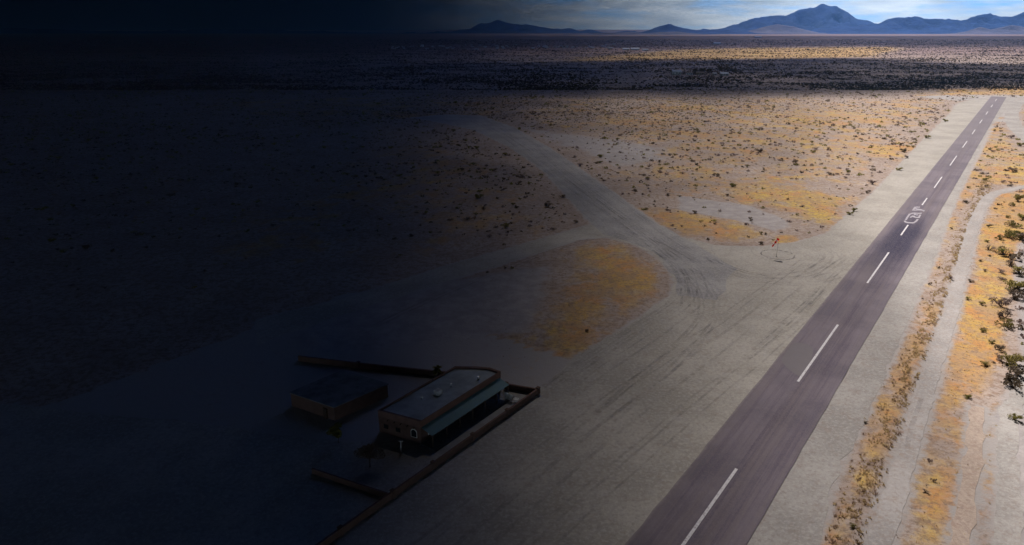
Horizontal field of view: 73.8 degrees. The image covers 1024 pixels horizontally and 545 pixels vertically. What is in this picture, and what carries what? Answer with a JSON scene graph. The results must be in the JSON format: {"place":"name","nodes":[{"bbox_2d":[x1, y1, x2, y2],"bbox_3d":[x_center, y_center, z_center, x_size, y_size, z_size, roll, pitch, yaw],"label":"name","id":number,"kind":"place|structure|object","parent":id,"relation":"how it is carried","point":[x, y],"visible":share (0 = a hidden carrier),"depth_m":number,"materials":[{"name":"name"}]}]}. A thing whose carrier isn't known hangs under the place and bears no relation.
{"place":"outdoors","nodes":[
{"label":"outdoors","id":0,"kind":"place"},
{"bbox_2d":[0,20,606,32],"bbox_3d":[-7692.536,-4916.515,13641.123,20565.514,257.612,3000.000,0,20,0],"label":"mountain range","id":1,"kind":"structure","parent":0,"point":[497,26],"depth_m":13375.04,"materials":[{"name":"blue stone"}]},
{"bbox_2d":[0,0,699,29],"bbox_3d":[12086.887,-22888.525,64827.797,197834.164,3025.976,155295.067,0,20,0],"label":"cloud","id":2,"kind":"structure","parent":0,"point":[265,14],"depth_m":37417.95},
{"bbox_2d":[437,389,528,454],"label":"yard paving","id":3,"kind":"structure","parent":0,"point":[520,395],"depth_m":129.22,"materials":[{"name":"concrete"}]},
{"bbox_2d":[0,30,1023,544],"bbox_3d":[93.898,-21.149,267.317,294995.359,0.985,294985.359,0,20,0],"label":"ground","id":4,"kind":"structure","parent":0,"point":[150,332],"depth_m":266.68,"materials":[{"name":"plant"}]},
{"bbox_2d":[289,369,387,420],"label":"outbuilding","id":5,"kind":"structure","parent":4,"relation":"on","point":[335,396],"depth_m":133.79,"materials":[{"name":"brown paint"}]},
{"bbox_2d":[323,407,327,418],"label":"door","id":6,"kind":"structure","parent":5,"relation":"in","point":[325,411],"depth_m":129.89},
{"bbox_2d":[298,355,445,376],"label":"yard wall","id":7,"kind":"structure","parent":4,"relation":"on","point":[379,367],"depth_m":148.93,"materials":[{"name":"brown paint"}]},
{"bbox_2d":[432,365,441,376],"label":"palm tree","id":8,"kind":"object","parent":4,"relation":"on","point":[437,370],"visible":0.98,"depth_m":144.63,"materials":[{"name":"green plant"}]},
{"bbox_2d":[378,366,514,450],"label":"adobe house","id":9,"kind":"structure","parent":4,"relation":"on","point":[437,413],"depth_m":128.35,"materials":[{"name":"brown paint"}]},
{"bbox_2d":[411,429,416,437],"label":"window","id":10,"kind":"structure","parent":9,"relation":"in","point":[413,432],"depth_m":122.17,"materials":[{"name":"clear glass"}]},
{"bbox_2d":[505,392,511,400],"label":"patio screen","id":11,"kind":"object","parent":9,"relation":"on","point":[510,396],"visible":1,"depth_m":136.29,"materials":[{"name":"grey"}]},
{"bbox_2d":[0,99,986,544],"bbox_3d":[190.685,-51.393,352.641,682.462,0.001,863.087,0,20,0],"label":"dirt apron","id":12,"kind":"object","parent":4,"relation":"on","point":[606,441],"visible":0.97,"depth_m":120.09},
{"bbox_2d":[326,422,341,442],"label":"mesquite tree","id":13,"kind":"object","parent":12,"relation":"on","point":[335,431],"visible":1,"depth_m":120.56,"materials":[{"name":"green plant"}]},
{"bbox_2d":[312,468,387,496],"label":"yard wall","id":14,"kind":"structure","parent":12,"relation":"on","point":[356,485],"depth_m":110.79,"materials":[{"name":"brown paint"}]},
{"bbox_2d":[354,443,385,466],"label":"mesquite tree","id":15,"kind":"object","parent":12,"relation":"on","point":[367,451],"visible":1,"depth_m":114.09,"materials":[{"name":"green plant"}]},
{"bbox_2d":[315,386,540,544],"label":"yard wall","id":16,"kind":"structure","parent":12,"relation":"on","point":[341,530],"depth_m":112.88,"materials":[{"name":"brown paint"}]},
{"bbox_2d":[772,238,779,256],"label":"windsock","id":17,"kind":"object","parent":12,"relation":"on","point":[776,240],"visible":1,"depth_m":220.89,"materials":[{"name":"fabric"}]},
{"bbox_2d":[760,250,794,259],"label":"stone ring","id":18,"kind":"object","parent":12,"relation":"on","point":[778,259],"visible":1,"depth_m":221.64,"materials":[{"name":"white stone"}]},
{"bbox_2d":[0,39,1023,89],"bbox_3d":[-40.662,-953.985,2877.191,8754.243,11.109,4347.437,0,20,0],"label":"scrub","id":19,"kind":"object","parent":4,"relation":"on","point":[921,84],"visible":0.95,"depth_m":1215.75,"materials":[{"name":"plant"}]},
{"bbox_2d":[0,88,1023,237],"bbox_3d":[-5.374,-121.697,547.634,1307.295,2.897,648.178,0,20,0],"label":"field scrub","id":20,"kind":"object","parent":4,"relation":"on","point":[388,116],"visible":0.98,"depth_m":558.77,"materials":[{"name":"brown plant"}]},
{"bbox_2d":[0,87,1023,344],"bbox_3d":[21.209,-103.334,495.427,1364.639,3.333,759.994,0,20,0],"label":"desert scrub","id":21,"kind":"object","parent":4,"relation":"on","point":[1020,321],"visible":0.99,"depth_m":462.00,"materials":[{"name":"green plant"}]},
{"bbox_2d":[505,381,535,392],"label":"yard wall","id":22,"kind":"structure","parent":4,"relation":"on","point":[521,388],"depth_m":139.84,"materials":[{"name":"brown paint"}]},
{"bbox_2d":[563,32,716,34],"bbox_3d":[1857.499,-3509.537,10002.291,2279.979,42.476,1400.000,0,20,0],"label":"foothill","id":23,"kind":"structure","parent":4,"relation":"on","point":[654,33],"depth_m":9777.63,"materials":[{"name":"stone"}]},
{"bbox_2d":[671,70,680,74],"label":"ranch house","id":24,"kind":"structure","parent":4,"relation":"on","point":[675,72],"depth_m":1110.83,"materials":[{"name":"white"}]},
{"bbox_2d":[723,65,732,70],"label":"ranch tree","id":25,"kind":"object","parent":4,"relation":"on","point":[725,67],"visible":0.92,"depth_m":1161.78,"materials":[{"name":"green plant"}]},
{"bbox_2d":[749,24,826,33],"bbox_3d":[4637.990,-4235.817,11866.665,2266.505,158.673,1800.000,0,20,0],"label":"foothill","id":26,"kind":"structure","parent":4,"relation":"on","point":[777,29],"depth_m":11663.02,"materials":[{"name":"stone"}]},
{"bbox_2d":[625,96,1005,544],"bbox_3d":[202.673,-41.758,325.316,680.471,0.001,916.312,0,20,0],"label":"runway","id":27,"kind":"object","parent":4,"relation":"on","point":[759,439],"visible":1,"depth_m":136.02,"materials":[{"name":"grey asphalt"}]},
{"bbox_2d":[782,343,812,375],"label":"runway patch","id":28,"kind":"object","parent":27,"relation":"on","point":[796,358],"visible":1,"depth_m":154.25,"materials":[{"name":"grey asphalt"}]},
{"bbox_2d":[681,99,996,544],"bbox_3d":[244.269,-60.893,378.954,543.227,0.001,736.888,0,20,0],"label":"centreline marking","id":29,"kind":"object","parent":27,"relation":"on","point":[689,535],"visible":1,"depth_m":114.47,"materials":[{"name":"white paint"}]},
{"bbox_2d":[904,207,924,222],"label":"runway lettering","id":30,"kind":"object","parent":27,"relation":"on","point":[916,208],"visible":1,"depth_m":273.24,"materials":[{"name":"paint"}]},
{"bbox_2d":[747,98,1016,544],"bbox_3d":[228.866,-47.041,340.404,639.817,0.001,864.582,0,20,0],"label":"gravel shoulder","id":31,"kind":"object","parent":4,"relation":"on","point":[796,511],"visible":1,"depth_m":129.92},
{"bbox_2d":[825,180,993,544],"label":"dry grass berm","id":32,"kind":"structure","parent":4,"relation":"on","point":[934,320],"depth_m":135.70,"materials":[{"name":"plant"}]},
{"bbox_2d":[831,152,1023,542],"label":"dry grass","id":33,"kind":"structure","parent":4,"relation":"on","point":[966,333],"depth_m":165.73,"materials":[{"name":"brown plant"}]},
{"bbox_2d":[916,95,1023,100],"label":"turning area","id":34,"kind":"object","parent":4,"relation":"on","point":[949,97],"visible":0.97,"depth_m":743.15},
{"bbox_2d":[949,25,1023,33],"bbox_3d":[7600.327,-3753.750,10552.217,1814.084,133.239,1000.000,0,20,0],"label":"foothill","id":35,"kind":"structure","parent":4,"relation":"on","point":[1011,29],"depth_m":10460.20,"materials":[{"name":"stone"}]},
{"bbox_2d":[994,344,1005,350],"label":"desert shrub","id":36,"kind":"object","parent":4,"relation":"on","point":[997,346],"visible":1,"depth_m":157.80,"materials":[{"name":"green plant"}]},
{"bbox_2d":[988,297,1012,306],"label":"desert shrub","id":37,"kind":"object","parent":4,"relation":"on","point":[1007,301],"visible":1,"depth_m":182.25,"materials":[{"name":"green plant"}]},
{"bbox_2d":[995,234,1005,239],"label":"desert shrub","id":38,"kind":"object","parent":4,"relation":"on","point":[1001,237],"visible":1,"depth_m":241.31,"materials":[{"name":"green plant"}]},
{"bbox_2d":[994,317,1013,327],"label":"desert shrub","id":39,"kind":"object","parent":4,"relation":"on","point":[1008,324],"visible":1,"depth_m":170.29,"materials":[{"name":"green plant"}]},
{"bbox_2d":[997,309,1012,317],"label":"desert shrub","id":40,"kind":"object","parent":4,"relation":"on","point":[1000,314],"visible":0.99,"depth_m":175.24,"materials":[{"name":"green plant"}]},
{"bbox_2d":[997,247,1013,254],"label":"desert shrub","id":41,"kind":"object","parent":4,"relation":"on","point":[1002,250],"visible":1,"depth_m":224.88,"materials":[{"name":"green plant"}]},
{"bbox_2d":[1004,220,1015,226],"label":"desert shrub","id":42,"kind":"object","parent":4,"relation":"on","point":[1012,223],"visible":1,"depth_m":257.40,"materials":[{"name":"green plant"}]},
{"bbox_2d":[1006,259,1014,264],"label":"desert shrub","id":43,"kind":"object","parent":4,"relation":"on","point":[1010,262],"visible":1,"depth_m":214.35,"materials":[{"name":"green plant"}]},
{"bbox_2d":[1000,353,1023,366],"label":"desert shrub","id":44,"kind":"object","parent":4,"relation":"on","point":[1013,360],"visible":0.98,"depth_m":151.00,"materials":[{"name":"green plant"}]},
{"bbox_2d":[1003,229,1020,239],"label":"desert shrub","id":45,"kind":"object","parent":4,"relation":"on","point":[1010,233],"visible":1,"depth_m":242.45,"materials":[{"name":"green plant"}]},
{"bbox_2d":[1001,372,1023,388],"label":"desert shrub","id":46,"kind":"object","parent":4,"relation":"on","point":[1008,379],"visible":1,"depth_m":141.61,"materials":[{"name":"brown plant"}]},
{"bbox_2d":[1003,279,1023,289],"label":"desert shrub","id":47,"kind":"object","parent":4,"relation":"on","point":[1015,285],"visible":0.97,"depth_m":194.62,"materials":[{"name":"green plant"}]},
{"bbox_2d":[1006,365,1023,375],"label":"desert shrub","id":48,"kind":"object","parent":4,"relation":"on","point":[1016,371],"visible":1,"depth_m":145.45,"materials":[{"name":"brown plant"}]},
{"bbox_2d":[1007,288,1023,299],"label":"desert shrub","id":49,"kind":"object","parent":4,"relation":"on","point":[1013,292],"visible":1,"depth_m":187.70,"materials":[{"name":"brown plant"}]},
{"bbox_2d":[1007,413,1023,419],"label":"desert shrub","id":50,"kind":"object","parent":4,"relation":"on","point":[1014,416],"visible":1,"depth_m":129.55,"materials":[{"name":"green plant"}]},
{"bbox_2d":[1011,264,1023,273],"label":"desert shrub","id":51,"kind":"object","parent":4,"relation":"on","point":[1018,270],"visible":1,"depth_m":207.43,"materials":[{"name":"green plant"}]},
{"bbox_2d":[1013,194,1023,200],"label":"desert shrub","id":52,"kind":"object","parent":4,"relation":"on","point":[1017,197],"visible":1,"depth_m":294.55,"materials":[{"name":"green plant"}]},
{"bbox_2d":[1014,232,1023,238],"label":"desert shrub","id":53,"kind":"object","parent":4,"relation":"on","point":[1021,235],"visible":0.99,"depth_m":240.61,"materials":[{"name":"green plant"}]},
{"bbox_2d":[411,114,736,299],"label":"dirt road","id":54,"kind":"structure","parent":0,"point":[696,270],"depth_m":270.76,"materials":[{"name":"beige soil"}]},
{"bbox_2d":[620,24,764,33],"bbox_3d":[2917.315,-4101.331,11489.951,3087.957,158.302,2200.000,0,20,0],"label":"mountain range","id":55,"kind":"structure","parent":0,"point":[668,28],"depth_m":11324.69,"materials":[{"name":"blue stone"}]},
{"bbox_2d":[719,72,728,75],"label":"ranch house","id":56,"kind":"structure","parent":0,"point":[724,73],"depth_m":1096.48,"materials":[{"name":"white"}]},
{"bbox_2d":[714,4,875,30],"bbox_3d":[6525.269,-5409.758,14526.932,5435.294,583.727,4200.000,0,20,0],"label":"mountain range","id":57,"kind":"structure","parent":0,"point":[822,16],"depth_m":14194.48,"materials":[{"name":"blue stone"}]},
{"bbox_2d":[579,0,1023,29],"label":"sky","id":58,"kind":"structure","parent":0,"point":[709,14],"materials":[{"name":"blue"}]},
{"bbox_2d":[812,12,1023,33],"bbox_3d":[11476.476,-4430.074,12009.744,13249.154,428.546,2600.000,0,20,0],"label":"mountain range","id":59,"kind":"structure","parent":0,"point":[910,25],"depth_m":11788.00,"materials":[{"name":"blue stone"}]},
{"bbox_2d":[863,186,1023,544],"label":"dirt track","id":60,"kind":"structure","parent":0,"point":[890,506],"depth_m":133.29,"materials":[{"name":"beige soil"}]},
{"bbox_2d":[949,405,984,544],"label":"dirt track","id":61,"kind":"structure","parent":0,"point":[964,520],"depth_m":112.81,"materials":[{"name":"beige soil"}]},
{"bbox_2d":[992,366,1023,544],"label":"dirt track","id":62,"kind":"structure","parent":0,"point":[1009,522],"depth_m":113.45,"materials":[{"name":"beige soil"}]},
{"bbox_2d":[1004,99,1023,141],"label":"gravel road","id":63,"kind":"structure","parent":0,"point":[1013,123],"depth_m":561.85,"materials":[{"name":"beige gravel"}]}
]}

